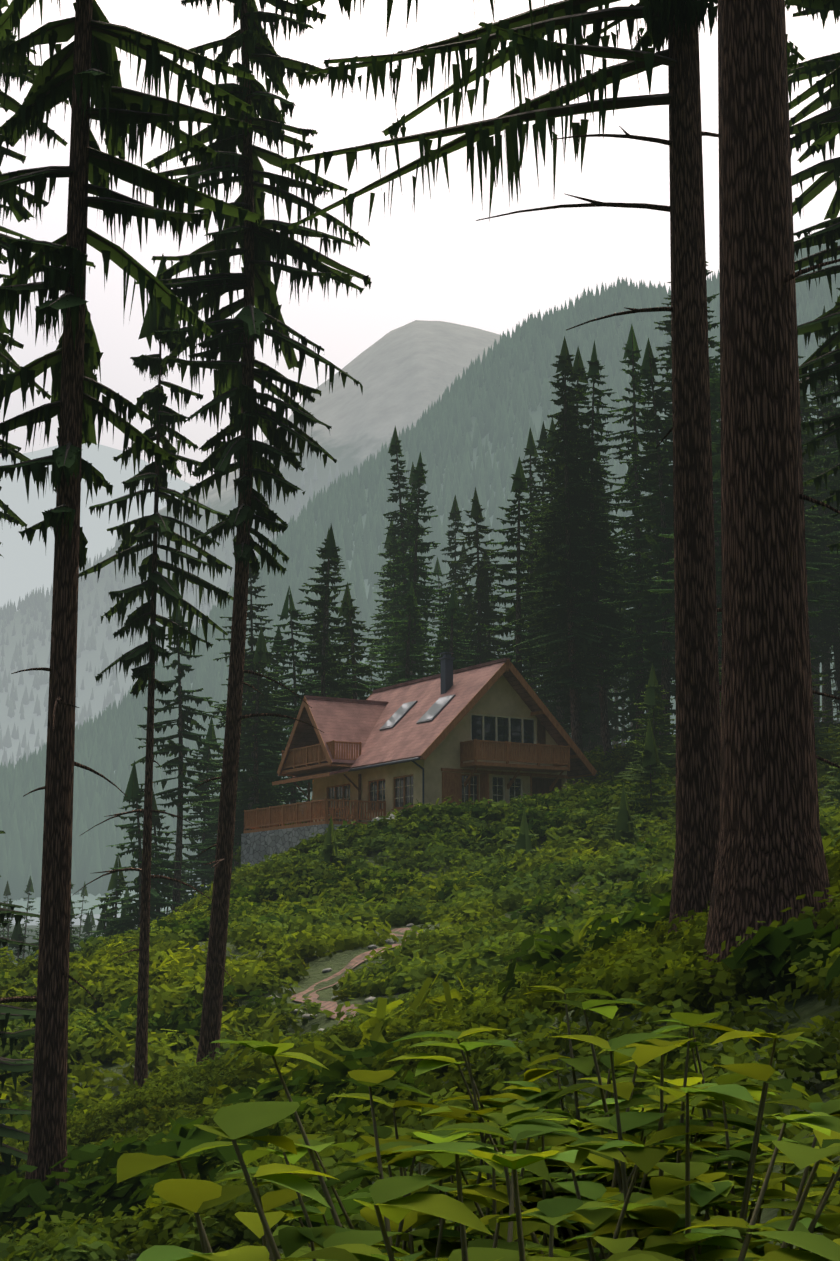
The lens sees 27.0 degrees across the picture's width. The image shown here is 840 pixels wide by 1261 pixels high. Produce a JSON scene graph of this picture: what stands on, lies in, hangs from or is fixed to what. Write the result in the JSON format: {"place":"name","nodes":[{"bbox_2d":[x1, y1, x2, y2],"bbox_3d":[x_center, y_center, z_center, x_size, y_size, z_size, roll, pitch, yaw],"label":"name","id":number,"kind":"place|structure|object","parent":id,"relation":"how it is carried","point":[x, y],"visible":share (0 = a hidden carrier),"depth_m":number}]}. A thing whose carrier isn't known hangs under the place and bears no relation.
{"place":"outdoors","nodes":[
{"label":"outdoors","id":0,"kind":"place"},
{"bbox_2d":[0,443,192,610],"bbox_3d":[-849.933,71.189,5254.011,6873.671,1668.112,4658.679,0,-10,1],"label":"mountain","id":1,"kind":"structure","parent":0,"point":[25,567],"depth_m":5100.16},
{"bbox_2d":[0,320,501,924],"bbox_3d":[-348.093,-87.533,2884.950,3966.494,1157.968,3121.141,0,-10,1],"label":"mountain peak","id":2,"kind":"structure","parent":0,"point":[406,374],"depth_m":2676.34},
{"bbox_2d":[0,449,380,767],"bbox_3d":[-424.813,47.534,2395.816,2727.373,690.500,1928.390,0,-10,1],"label":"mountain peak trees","id":3,"kind":"object","parent":2,"relation":"on","point":[39,600],"visible":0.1,"depth_m":2474.26},
{"bbox_2d":[291,928,418,1024],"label":"dirt path","id":4,"kind":"structure","parent":0,"point":[331,1006],"depth_m":45.43},
{"bbox_2d":[381,696,451,727],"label":"skylights","id":5,"kind":"object","parent":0,"point":[435,708],"visible":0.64,"depth_m":83.54},
{"bbox_2d":[241,652,596,865],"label":"house","id":6,"kind":"structure","parent":0,"point":[558,756],"depth_m":82.48},
{"bbox_2d":[293,718,561,822],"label":"house wood","id":7,"kind":"object","parent":6,"relation":"attached to","point":[540,785],"visible":0.35,"depth_m":83.60},
{"bbox_2d":[280,658,591,778],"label":"house roof","id":8,"kind":"structure","parent":6,"relation":"attached to","point":[407,736],"depth_m":85.08},
{"bbox_2d":[0,267,837,913],"bbox_3d":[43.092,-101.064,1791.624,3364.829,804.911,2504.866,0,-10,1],"label":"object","id":9,"kind":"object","parent":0,"point":[90,899],"depth_m":1345.01},
{"bbox_2d":[0,240,839,901],"bbox_3d":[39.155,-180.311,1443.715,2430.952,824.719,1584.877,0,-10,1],"label":"mountain trees","id":10,"kind":"object","parent":9,"relation":"on","point":[108,744],"depth_m":1370.52},
{"bbox_2d":[0,760,839,1260],"bbox_3d":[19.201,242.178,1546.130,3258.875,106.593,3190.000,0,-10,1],"label":"terrain","id":11,"kind":"structure","parent":0,"point":[806,1008],"depth_m":40.08},
{"bbox_2d":[3,802,628,1124],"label":"rocks","id":12,"kind":"object","parent":11,"relation":"on","point":[369,999],"visible":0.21,"depth_m":46.17},
{"bbox_2d":[0,253,839,965],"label":"forest","id":13,"kind":"object","parent":11,"relation":"on","point":[542,635],"depth_m":96.89},
{"bbox_2d":[0,834,839,1260],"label":"shrubs","id":14,"kind":"object","parent":11,"relation":"on","point":[668,970],"visible":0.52,"depth_m":12.65},
{"bbox_2d":[0,718,839,1151],"bbox_3d":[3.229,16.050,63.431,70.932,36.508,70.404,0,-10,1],"label":"shrubs","id":15,"kind":"object","parent":11,"relation":"on","point":[314,938],"visible":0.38,"depth_m":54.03},
{"bbox_2d":[0,719,839,1250],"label":"dark shrubs","id":16,"kind":"object","parent":11,"relation":"on","point":[770,945],"visible":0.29,"depth_m":19.75},
{"bbox_2d":[24,754,833,1128],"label":"dry tufts","id":17,"kind":"object","parent":11,"relation":"on","point":[340,994],"visible":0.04,"depth_m":44.34},
{"bbox_2d":[115,985,839,1260],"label":"leafy plants","id":18,"kind":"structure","parent":11,"relation":"on","point":[656,1216],"depth_m":3.84},
{"bbox_2d":[0,0,839,485],"label":"sky","id":19,"kind":"structure","parent":0,"point":[434,261]},
{"bbox_2d":[312,675,566,821],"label":"house wall","id":20,"kind":"structure","parent":0,"point":[501,697],"depth_m":82.30},
{"bbox_2d":[331,713,535,820],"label":"windows","id":21,"kind":"structure","parent":20,"relation":"in","point":[509,738],"depth_m":82.40}
]}

